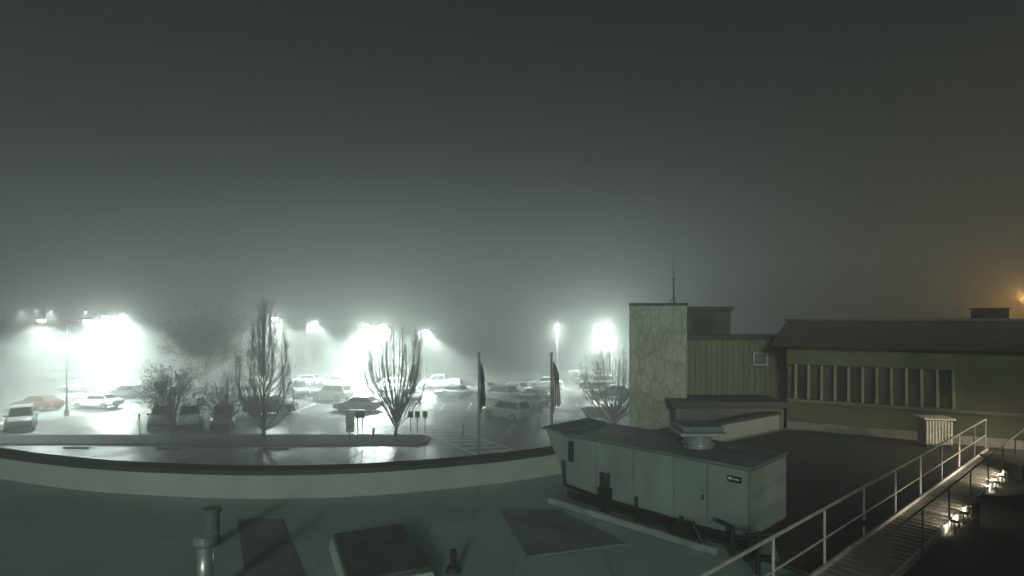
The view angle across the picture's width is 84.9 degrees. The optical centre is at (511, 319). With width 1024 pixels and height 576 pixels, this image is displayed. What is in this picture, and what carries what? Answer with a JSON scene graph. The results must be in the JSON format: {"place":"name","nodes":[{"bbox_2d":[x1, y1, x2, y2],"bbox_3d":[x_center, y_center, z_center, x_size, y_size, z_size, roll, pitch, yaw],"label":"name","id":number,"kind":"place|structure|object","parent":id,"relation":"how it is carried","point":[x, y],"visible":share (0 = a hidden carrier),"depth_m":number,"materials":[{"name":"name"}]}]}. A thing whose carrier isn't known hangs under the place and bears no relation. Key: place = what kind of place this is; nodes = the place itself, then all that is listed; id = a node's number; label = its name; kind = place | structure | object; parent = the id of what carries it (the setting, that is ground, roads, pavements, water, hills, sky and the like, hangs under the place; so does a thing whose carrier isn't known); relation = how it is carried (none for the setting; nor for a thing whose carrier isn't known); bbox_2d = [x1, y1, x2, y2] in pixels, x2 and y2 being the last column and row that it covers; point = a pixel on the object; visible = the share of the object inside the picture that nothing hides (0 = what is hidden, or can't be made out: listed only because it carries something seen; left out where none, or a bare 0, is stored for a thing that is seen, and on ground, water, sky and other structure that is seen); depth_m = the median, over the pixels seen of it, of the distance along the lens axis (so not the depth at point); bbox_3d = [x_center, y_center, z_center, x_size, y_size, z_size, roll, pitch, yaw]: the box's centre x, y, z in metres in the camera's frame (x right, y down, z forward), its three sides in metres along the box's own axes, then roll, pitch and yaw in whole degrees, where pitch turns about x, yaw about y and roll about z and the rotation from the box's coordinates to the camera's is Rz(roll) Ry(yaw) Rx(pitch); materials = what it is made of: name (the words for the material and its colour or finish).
{"place":"outdoors","nodes":[
{"label":"outdoors","id":0,"kind":"place"},
{"bbox_2d":[0,323,784,495],"bbox_3d":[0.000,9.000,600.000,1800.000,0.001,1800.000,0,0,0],"label":"ground","id":1,"kind":"structure","parent":0,"point":[511,352],"depth_m":92.48,"materials":[{"name":"grey asphalt"}]},
{"bbox_2d":[18,310,22,353],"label":"street lamp","id":2,"kind":"object","parent":1,"relation":"on","point":[18,332],"visible":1,"depth_m":149.93,"materials":[{"name":"metal"}]},
{"bbox_2d":[3,403,37,431],"bbox_3d":[-40.978,8.103,46.767,2.120,1.774,4.762,0,0,-38],"label":"parked car","id":3,"kind":"object","parent":1,"relation":"on","point":[21,415],"visible":1,"depth_m":45.76,"materials":[{"name":"silver paint"}]},
{"bbox_2d":[11,394,64,410],"bbox_3d":[-47.590,8.278,56.253,4.662,1.425,2.020,0,0,10],"label":"parked car","id":4,"kind":"object","parent":1,"relation":"on","point":[42,402],"visible":0.73,"depth_m":55.51,"materials":[{"name":"red paint"}]},
{"bbox_2d":[39,368,77,379],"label":"parked car","id":5,"kind":"object","parent":1,"relation":"on","point":[56,373],"visible":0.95,"depth_m":83.56,"materials":[{"name":"white paint"}]},
{"bbox_2d":[37,318,91,415],"bbox_3d":[-41.950,4.420,52.500,5.100,9.160,0.400,0,0,0],"label":"street lamp","id":6,"kind":"object","parent":1,"relation":"on","point":[66,411],"visible":1,"depth_m":52.44,"materials":[{"name":"metal"}]},
{"bbox_2d":[63,447,89,448],"bbox_3d":[-30.500,8.935,39.200,1.800,0.130,0.180,0,0,0],"label":"wheel stop","id":7,"kind":"object","parent":1,"relation":"on","point":[76,447],"visible":1,"depth_m":39.14,"materials":[{"name":"concrete"}]},
{"bbox_2d":[57,380,101,392],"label":"parked car","id":8,"kind":"object","parent":1,"relation":"on","point":[84,386],"visible":0.89,"depth_m":69.23,"materials":[{"name":"silver paint"}]},
{"bbox_2d":[82,311,86,353],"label":"street lamp","id":9,"kind":"object","parent":1,"relation":"on","point":[82,333],"visible":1,"depth_m":149.92,"materials":[{"name":"metal"}]},
{"bbox_2d":[70,393,124,408],"bbox_3d":[-42.401,8.278,57.274,4.662,1.425,2.020,0,0,5],"label":"parked car","id":10,"kind":"object","parent":1,"relation":"on","point":[103,400],"visible":1,"depth_m":56.50,"materials":[{"name":"white paint"}]},
{"bbox_2d":[101,315,126,389],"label":"street lamp","id":11,"kind":"object","parent":1,"relation":"on","point":[113,387],"visible":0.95,"depth_m":69.95,"materials":[{"name":"metal"}]},
{"bbox_2d":[105,384,148,398],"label":"parked car","id":12,"kind":"object","parent":1,"relation":"on","point":[120,390],"visible":0.63,"depth_m":64.39,"materials":[{"name":"grey paint"}]},
{"bbox_2d":[147,402,177,429],"bbox_3d":[-29.719,8.103,47.710,2.120,1.774,4.762,0,0,-26],"label":"parked car","id":13,"kind":"object","parent":1,"relation":"on","point":[154,420],"visible":0.57,"depth_m":45.87,"materials":[{"name":"grey paint"}]},
{"bbox_2d":[156,447,181,448],"bbox_3d":[-24.000,8.935,39.200,1.800,0.130,0.180,0,0,0],"label":"wheel stop","id":14,"kind":"object","parent":1,"relation":"on","point":[168,447],"visible":1,"depth_m":39.14,"materials":[{"name":"concrete"}]},
{"bbox_2d":[126,359,230,436],"bbox_3d":[-25.200,6.009,42.534,6.442,5.995,6.659,0,0,0],"label":"leafy tree","id":15,"kind":"object","parent":1,"relation":"on","point":[164,391],"visible":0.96,"depth_m":42.00,"materials":[{"name":"green plant"}]},
{"bbox_2d":[176,401,203,429],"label":"parked car","id":16,"kind":"object","parent":1,"relation":"on","point":[189,420],"visible":0.86,"depth_m":46.38,"materials":[{"name":"white paint"}]},
{"bbox_2d":[152,285,250,391],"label":"leafy tree","id":17,"kind":"object","parent":1,"relation":"on","point":[201,343],"visible":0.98,"depth_m":67.03,"materials":[{"name":"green plant"}]},
{"bbox_2d":[0,435,427,442],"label":"planting bed","id":18,"kind":"object","parent":1,"relation":"on","point":[195,439],"visible":1,"depth_m":41.43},
{"bbox_2d":[193,367,265,434],"bbox_3d":[-21.551,6.261,42.768,5.709,5.492,4.922,0,0,-21],"label":"bare tree","id":19,"kind":"object","parent":18,"relation":"on","point":[225,394],"visible":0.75,"depth_m":42.74,"materials":[{"name":"brown plant"}]},
{"bbox_2d":[226,295,299,437],"bbox_3d":[-18.673,3.509,42.118,5.626,10.995,5.222,0,0,0],"label":"bare tree","id":20,"kind":"object","parent":18,"relation":"on","point":[260,360],"visible":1,"depth_m":41.89,"materials":[{"name":"brown plant"}]},
{"bbox_2d":[0,434,429,444],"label":"kerb","id":21,"kind":"structure","parent":1,"relation":"on","point":[422,442],"depth_m":40.30,"materials":[{"name":"concrete"}]},
{"bbox_2d":[209,401,236,429],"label":"parked car","id":22,"kind":"object","parent":1,"relation":"on","point":[216,420],"visible":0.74,"depth_m":45.93,"materials":[{"name":"grey paint"}]},
{"bbox_2d":[232,377,269,388],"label":"parked car","id":23,"kind":"object","parent":1,"relation":"on","point":[245,381],"visible":0.23,"depth_m":73.07,"materials":[{"name":"white paint"}]},
{"bbox_2d":[242,394,298,415],"bbox_3d":[-23.095,8.103,53.696,4.762,1.774,2.120,0,0,-10],"label":"parked car","id":24,"kind":"object","parent":1,"relation":"on","point":[293,408],"visible":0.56,"depth_m":53.00,"materials":[{"name":"black paint"}]},
{"bbox_2d":[263,447,288,448],"bbox_3d":[-16.500,8.935,39.200,1.800,0.130,0.180,0,0,0],"label":"wheel stop","id":25,"kind":"object","parent":1,"relation":"on","point":[276,448],"visible":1,"depth_m":39.12,"materials":[{"name":"concrete"}]},
{"bbox_2d":[272,317,282,384],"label":"street lamp","id":26,"kind":"object","parent":1,"relation":"on","point":[282,341],"visible":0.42,"depth_m":77.97,"materials":[{"name":"metal"}]},
{"bbox_2d":[288,379,309,397],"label":"parked car","id":27,"kind":"object","parent":1,"relation":"on","point":[302,388],"visible":0.87,"depth_m":65.47,"materials":[{"name":"grey paint"}]},
{"bbox_2d":[288,374,324,385],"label":"parked car","id":28,"kind":"object","parent":1,"relation":"on","point":[313,379],"visible":0.54,"depth_m":76.67,"materials":[{"name":"white paint"}]},
{"bbox_2d":[307,321,316,371],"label":"street lamp","id":29,"kind":"object","parent":1,"relation":"on","point":[307,343],"visible":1,"depth_m":97.92,"materials":[{"name":"metal"}]},
{"bbox_2d":[0,373,627,464],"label":"parking markings","id":30,"kind":"object","parent":1,"relation":"on","point":[474,453],"visible":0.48,"depth_m":43.60,"materials":[{"name":"paint"}]},
{"bbox_2d":[310,383,353,401],"bbox_3d":[-20.298,8.103,63.007,4.762,1.774,2.120,0,0,20],"label":"parked car","id":31,"kind":"object","parent":1,"relation":"on","point":[336,392],"visible":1,"depth_m":62.14,"materials":[{"name":"white paint"}]},
{"bbox_2d":[323,375,359,385],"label":"parked car","id":32,"kind":"object","parent":1,"relation":"on","point":[337,379],"visible":0.79,"depth_m":74.92,"materials":[{"name":"white paint"}]},
{"bbox_2d":[346,413,353,445],"bbox_3d":[-11.593,7.825,40.036,0.560,2.350,0.172,0,0,0],"label":"notice board","id":33,"kind":"object","parent":1,"relation":"on","point":[349,422],"visible":1,"depth_m":39.96,"materials":[{"name":"metal"}]},
{"bbox_2d":[333,395,381,411],"bbox_3d":[-15.266,8.278,55.590,4.662,1.425,2.020,0,0,5],"label":"parked car","id":34,"kind":"object","parent":1,"relation":"on","point":[368,403],"visible":0.96,"depth_m":54.79,"materials":[{"name":"silver paint"}]},
{"bbox_2d":[355,411,359,439],"bbox_3d":[-11.408,7.875,41.435,0.340,2.250,0.095,0,0,0],"label":"parking sign","id":35,"kind":"object","parent":1,"relation":"on","point":[357,414],"visible":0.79,"depth_m":41.39,"materials":[{"name":"metal"}]},
{"bbox_2d":[360,411,364,439],"bbox_3d":[-11.053,7.875,41.435,0.340,2.250,0.095,0,0,0],"label":"parking sign","id":36,"kind":"object","parent":1,"relation":"on","point":[362,414],"visible":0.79,"depth_m":41.39,"materials":[{"name":"metal"}]},
{"bbox_2d":[372,428,374,439],"bbox_3d":[-10.263,8.490,41.447,0.171,1.020,0.180,0,0,0],"label":"bollard","id":37,"kind":"object","parent":1,"relation":"on","point":[373,433],"visible":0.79,"depth_m":41.37,"materials":[{"name":"metal"}]},
{"bbox_2d":[363,324,385,393],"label":"street lamp","id":38,"kind":"object","parent":1,"relation":"on","point":[374,390],"visible":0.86,"depth_m":67.94,"materials":[{"name":"metal"}]},
{"bbox_2d":[369,377,409,391],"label":"parked car","id":39,"kind":"object","parent":1,"relation":"on","point":[396,384],"visible":0.28,"depth_m":69.15,"materials":[{"name":"grey paint"}]},
{"bbox_2d":[357,320,429,436],"bbox_3d":[-8.870,4.396,42.688,5.568,9.222,5.504,0,0,0],"label":"bare tree","id":40,"kind":"object","parent":1,"relation":"on","point":[399,405],"visible":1,"depth_m":42.08,"materials":[{"name":"brown plant"}]},
{"bbox_2d":[395,387,421,401],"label":"parked car","id":41,"kind":"object","parent":1,"relation":"on","point":[416,398],"visible":0.4,"depth_m":61.04,"materials":[{"name":"silver paint"}]},
{"bbox_2d":[408,411,412,432],"bbox_3d":[-8.066,8.125,44.563,0.380,1.750,0.095,0,0,0],"label":"parking sign","id":42,"kind":"object","parent":1,"relation":"on","point":[410,414],"visible":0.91,"depth_m":44.52,"materials":[{"name":"metal"}]},
{"bbox_2d":[415,411,419,432],"bbox_3d":[-7.514,8.125,44.563,0.380,1.750,0.095,0,0,0],"label":"parking sign","id":43,"kind":"object","parent":1,"relation":"on","point":[417,414],"visible":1,"depth_m":44.52,"materials":[{"name":"metal"}]},
{"bbox_2d":[418,374,460,388],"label":"parked car","id":44,"kind":"object","parent":1,"relation":"on","point":[439,380],"visible":0.74,"depth_m":72.97,"materials":[{"name":"white paint"}]},
{"bbox_2d":[433,384,473,398],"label":"parked car","id":45,"kind":"object","parent":1,"relation":"on","point":[458,391],"visible":1,"depth_m":64.34,"materials":[{"name":"grey paint"}]},
{"bbox_2d":[460,374,486,386],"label":"parked car","id":46,"kind":"object","parent":1,"relation":"on","point":[469,380],"visible":0.25,"depth_m":72.90,"materials":[{"name":"grey paint"}]},
{"bbox_2d":[477,352,484,485],"bbox_3d":[-1.376,5.210,25.000,0.372,7.580,0.180,0,0,0],"label":"flagpole","id":47,"kind":"object","parent":1,"relation":"on","point":[481,396],"visible":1,"depth_m":24.97,"materials":[{"name":"metal"}]},
{"bbox_2d":[467,381,494,391],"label":"parked car","id":48,"kind":"object","parent":1,"relation":"on","point":[474,387],"visible":0.34,"depth_m":67.93,"materials":[{"name":"grey paint"}]},
{"bbox_2d":[485,384,518,399],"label":"parked car","id":49,"kind":"object","parent":1,"relation":"on","point":[498,391],"visible":0.63,"depth_m":61.05,"materials":[{"name":"grey paint"}]},
{"bbox_2d":[482,398,532,421],"bbox_3d":[-0.498,8.103,50.819,4.762,1.774,2.120,0,0,40],"label":"parked car","id":50,"kind":"object","parent":1,"relation":"on","point":[512,410],"visible":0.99,"depth_m":49.72,"materials":[{"name":"silver paint"}]},
{"bbox_2d":[506,381,531,391],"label":"parked car","id":51,"kind":"object","parent":1,"relation":"on","point":[521,386],"visible":0.24,"depth_m":67.39,"materials":[{"name":"silver paint"}]},
{"bbox_2d":[510,393,547,409],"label":"parked car","id":52,"kind":"object","parent":1,"relation":"on","point":[535,400],"visible":0.5,"depth_m":56.12,"materials":[{"name":"grey paint"}]},
{"bbox_2d":[519,387,549,400],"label":"parked car","id":53,"kind":"object","parent":1,"relation":"on","point":[543,393],"visible":0.35,"depth_m":61.17,"materials":[{"name":"grey paint"}]},
{"bbox_2d":[527,376,562,387],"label":"parked car","id":54,"kind":"object","parent":1,"relation":"on","point":[543,381],"visible":0.69,"depth_m":73.69,"materials":[{"name":"white paint"}]},
{"bbox_2d":[550,352,560,445],"bbox_3d":[1.922,5.210,25.000,0.491,7.580,0.180,0,0,0],"label":"flagpole","id":55,"kind":"object","parent":1,"relation":"on","point":[555,399],"visible":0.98,"depth_m":24.99,"materials":[{"name":"metal"}]},
{"bbox_2d":[557,323,558,372],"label":"street lamp","id":56,"kind":"object","parent":1,"relation":"on","point":[557,346],"visible":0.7,"depth_m":91.93,"materials":[{"name":"metal"}]},
{"bbox_2d":[568,365,603,376],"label":"parked car","id":57,"kind":"object","parent":1,"relation":"on","point":[572,371],"visible":0.58,"depth_m":88.33,"materials":[{"name":"white paint"}]},
{"bbox_2d":[571,360,610,403],"bbox_3d":[8.541,6.444,59.891,4.416,5.126,4.396,0,0,0],"label":"bare tree","id":58,"kind":"object","parent":1,"relation":"on","point":[589,380],"visible":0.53,"depth_m":59.95,"materials":[{"name":"brown plant"}]},
{"bbox_2d":[579,374,614,388],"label":"parked car","id":59,"kind":"object","parent":1,"relation":"on","point":[609,376],"visible":0.39,"depth_m":72.99,"materials":[{"name":"grey paint"}]},
{"bbox_2d":[576,345,628,423],"bbox_3d":[7.841,5.259,43.798,5.752,7.495,6.019,0,0,0],"label":"bare tree","id":60,"kind":"object","parent":1,"relation":"on","point":[612,411],"visible":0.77,"depth_m":43.92,"materials":[{"name":"brown plant"}]},
{"bbox_2d":[602,325,612,375],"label":"street lamp","id":61,"kind":"object","parent":1,"relation":"on","point":[612,345],"visible":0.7,"depth_m":73.93,"materials":[{"name":"metal"}]},
{"bbox_2d":[594,384,628,397],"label":"parked car","id":62,"kind":"object","parent":1,"relation":"on","point":[612,391],"visible":0.27,"depth_m":64.39,"materials":[{"name":"silver paint"}]},
{"bbox_2d":[629,303,733,429],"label":"tower","id":63,"kind":"structure","parent":1,"relation":"on","point":[658,332],"depth_m":24.00,"materials":[{"name":"concrete"}]},
{"bbox_2d":[670,253,676,302],"bbox_3d":[7.503,-1.926,25.926,0.425,2.408,0.278,0,0,0],"label":"antenna mast","id":64,"kind":"object","parent":63,"relation":"on","point":[673,278],"visible":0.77,"depth_m":25.99,"materials":[{"name":"metal"}]},
{"bbox_2d":[665,334,788,437],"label":"block","id":65,"kind":"structure","parent":1,"relation":"on","point":[729,375],"depth_m":24.96,"materials":[{"name":"beige metal"}]},
{"bbox_2d":[752,352,767,365],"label":"window","id":66,"kind":"structure","parent":65,"relation":"in","point":[758,358],"depth_m":24.90,"materials":[{"name":"grey glass"}]},
{"bbox_2d":[770,319,1023,449],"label":"office wing","id":67,"kind":"structure","parent":1,"relation":"on","point":[888,378],"depth_m":21.33,"materials":[{"name":"beige paint"}]},
{"bbox_2d":[798,365,806,397],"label":"window","id":68,"kind":"structure","parent":67,"relation":"in","point":[802,369],"depth_m":23.37,"materials":[{"name":"glass"}]},
{"bbox_2d":[810,365,820,397],"bbox_3d":[12.535,2.550,23.127,0.370,1.360,0.075,0,0,32],"label":"window","id":69,"kind":"structure","parent":67,"relation":"in","point":[815,369],"depth_m":23.12,"materials":[{"name":"glass"}]},
{"bbox_2d":[823,366,833,398],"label":"window","id":70,"kind":"structure","parent":67,"relation":"in","point":[828,371],"depth_m":22.88,"materials":[{"name":"glass"}]},
{"bbox_2d":[837,366,846,399],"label":"window","id":71,"kind":"structure","parent":67,"relation":"in","point":[841,370],"depth_m":22.62,"materials":[{"name":"glass"}]},
{"bbox_2d":[850,367,860,400],"bbox_3d":[13.736,2.550,22.389,0.370,1.360,0.075,0,0,32],"label":"window","id":72,"kind":"structure","parent":67,"relation":"in","point":[855,372],"depth_m":22.38,"materials":[{"name":"glass"}]},
{"bbox_2d":[864,367,874,401],"bbox_3d":[14.136,2.550,22.143,0.370,1.360,0.075,0,0,32],"label":"window","id":73,"kind":"structure","parent":67,"relation":"in","point":[869,372],"depth_m":22.14,"materials":[{"name":"glass"}]},
{"bbox_2d":[878,368,889,402],"bbox_3d":[14.542,2.550,21.894,0.370,1.360,0.075,0,0,32],"label":"window","id":74,"kind":"structure","parent":67,"relation":"in","point":[883,373],"depth_m":21.88,"materials":[{"name":"glass"}]},
{"bbox_2d":[893,368,903,403],"bbox_3d":[14.940,2.550,21.649,0.370,1.360,0.075,0,0,32],"label":"window","id":75,"kind":"structure","parent":67,"relation":"in","point":[898,373],"depth_m":21.64,"materials":[{"name":"glass"}]},
{"bbox_2d":[908,369,918,404],"bbox_3d":[15.338,2.550,21.405,0.370,1.360,0.075,0,0,32],"label":"window","id":76,"kind":"structure","parent":67,"relation":"in","point":[913,374],"depth_m":21.40,"materials":[{"name":"glass"}]},
{"bbox_2d":[923,369,934,405],"bbox_3d":[15.743,2.550,21.157,0.370,1.360,0.075,0,0,32],"label":"window","id":77,"kind":"structure","parent":67,"relation":"in","point":[928,374],"depth_m":21.14,"materials":[{"name":"glass"}]},
{"bbox_2d":[939,370,950,406],"bbox_3d":[16.142,2.550,20.912,0.370,1.360,0.075,0,0,32],"label":"window","id":78,"kind":"structure","parent":67,"relation":"in","point":[944,375],"depth_m":20.88,"materials":[{"name":"glass"}]},
{"bbox_2d":[968,308,1011,318],"bbox_3d":[18.688,-0.235,21.900,1.100,0.470,0.720,0,0,0],"label":"rooftop unit","id":79,"kind":"object","parent":67,"relation":"on","point":[989,313],"visible":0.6,"depth_m":21.60,"materials":[{"name":"grey metal"}]},
{"bbox_2d":[0,411,1023,575],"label":"building","id":80,"kind":"structure","parent":0,"point":[116,518],"depth_m":13.30,"materials":[{"name":"beige paint"}]},
{"bbox_2d":[192,530,217,575],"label":"flue pipe","id":81,"kind":"object","parent":80,"relation":"on","point":[204,542],"visible":1,"depth_m":8.91,"materials":[{"name":"silver metal"}]},
{"bbox_2d":[202,505,221,546],"bbox_3d":[-6.000,4.127,11.200,0.360,0.734,0.360,0,0,0],"label":"vent stack","id":82,"kind":"object","parent":80,"relation":"on","point":[211,518],"visible":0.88,"depth_m":11.11,"materials":[{"name":"grey metal"}]},
{"bbox_2d":[236,518,302,575],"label":"roof mat","id":83,"kind":"object","parent":80,"relation":"on","point":[266,548],"visible":1,"depth_m":10.95,"materials":[{"name":"grey rubber"}]},
{"bbox_2d":[329,524,433,575],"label":"roof hatch","id":84,"kind":"object","parent":80,"relation":"on","point":[391,550],"visible":1,"depth_m":10.07,"materials":[{"name":"grey metal"}]},
{"bbox_2d":[445,548,460,574],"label":"vent pipe","id":85,"kind":"object","parent":80,"relation":"on","point":[453,567],"visible":1,"depth_m":9.94,"materials":[{"name":"metal"}]},
{"bbox_2d":[499,509,626,556],"bbox_3d":[0.917,4.481,12.175,2.088,0.030,2.663,0,0,-17],"label":"roof mat","id":86,"kind":"object","parent":80,"relation":"on","point":[539,532],"visible":1,"depth_m":11.71,"materials":[{"name":"grey rubber"}]},
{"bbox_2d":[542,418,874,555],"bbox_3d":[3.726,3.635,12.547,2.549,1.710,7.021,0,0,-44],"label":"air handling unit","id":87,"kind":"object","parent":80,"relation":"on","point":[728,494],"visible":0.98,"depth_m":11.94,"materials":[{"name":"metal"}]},
{"bbox_2d":[670,421,727,449],"bbox_3d":[4.150,2.565,12.500,1.000,0.510,0.900,0,0,0],"label":"exhaust fan","id":88,"kind":"object","parent":87,"relation":"on","point":[697,435],"visible":1,"depth_m":12.21},
{"bbox_2d":[743,531,809,575],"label":"pipe support","id":89,"kind":"object","parent":80,"relation":"on","point":[757,557],"visible":0.88,"depth_m":9.86,"materials":[{"name":"black metal"}]},
{"bbox_2d":[699,419,1023,575],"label":"roof walkway","id":90,"kind":"structure","parent":80,"relation":"on","point":[903,540],"depth_m":11.50,"materials":[{"name":"metal"}]},
{"bbox_2d":[914,415,955,448],"bbox_3d":[15.013,3.967,19.883,0.960,1.054,0.740,0,0,13],"label":"louvred condenser","id":91,"kind":"object","parent":80,"relation":"on","point":[933,430],"visible":0.93,"depth_m":19.61,"materials":[{"name":"metal"}]},
{"bbox_2d":[950,519,959,533],"bbox_3d":[9.287,4.351,11.736,0.120,0.283,0.140,0,0,-41],"label":"step lamp","id":92,"kind":"object","parent":80,"relation":"on","point":[955,521],"visible":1,"depth_m":11.71,"materials":[{"name":"metal"}]},
{"bbox_2d":[959,511,968,524],"bbox_3d":[9.894,4.351,12.256,0.120,0.283,0.140,0,0,-41],"label":"step lamp","id":93,"kind":"object","parent":80,"relation":"on","point":[964,513],"visible":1,"depth_m":12.25,"materials":[{"name":"metal"}]},
{"bbox_2d":[968,503,976,516],"bbox_3d":[10.502,4.351,12.777,0.120,0.283,0.140,0,0,-41],"label":"step lamp","id":94,"kind":"object","parent":80,"relation":"on","point":[972,505],"visible":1,"depth_m":12.77,"materials":[{"name":"metal"}]},
{"bbox_2d":[992,481,999,491],"bbox_3d":[12.627,4.351,14.600,0.120,0.283,0.140,0,0,-41],"label":"step lamp","id":95,"kind":"object","parent":80,"relation":"on","point":[996,482],"visible":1,"depth_m":14.60,"materials":[{"name":"metal"}]},
{"bbox_2d":[976,496,1023,544],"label":"roof duct box","id":96,"kind":"object","parent":80,"relation":"on","point":[1003,516],"visible":1,"depth_m":11.72,"materials":[{"name":"grey metal"}]},
{"bbox_2d":[979,454,1023,480],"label":"roof duct box","id":97,"kind":"object","parent":80,"relation":"on","point":[1014,464],"visible":0.9,"depth_m":16.25,"materials":[{"name":"black metal"}]},
{"bbox_2d":[1004,470,1010,480],"bbox_3d":[13.841,4.351,15.642,0.120,0.283,0.140,0,0,-41],"label":"step lamp","id":98,"kind":"object","parent":80,"relation":"on","point":[1006,471],"visible":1,"depth_m":15.64,"materials":[{"name":"metal"}]},
{"bbox_2d":[0,0,1023,324],"label":"sky","id":99,"kind":"structure","parent":0,"point":[330,161],"materials":[{"name":"grey"}]},
{"bbox_2d":[563,417,628,425],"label":"pavement","id":100,"kind":"structure","parent":0,"point":[624,421],"depth_m":49.42,"materials":[{"name":"concrete"}]},
{"bbox_2d":[581,405,628,417],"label":"verge","id":101,"kind":"structure","parent":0,"point":[591,412],"depth_m":53.76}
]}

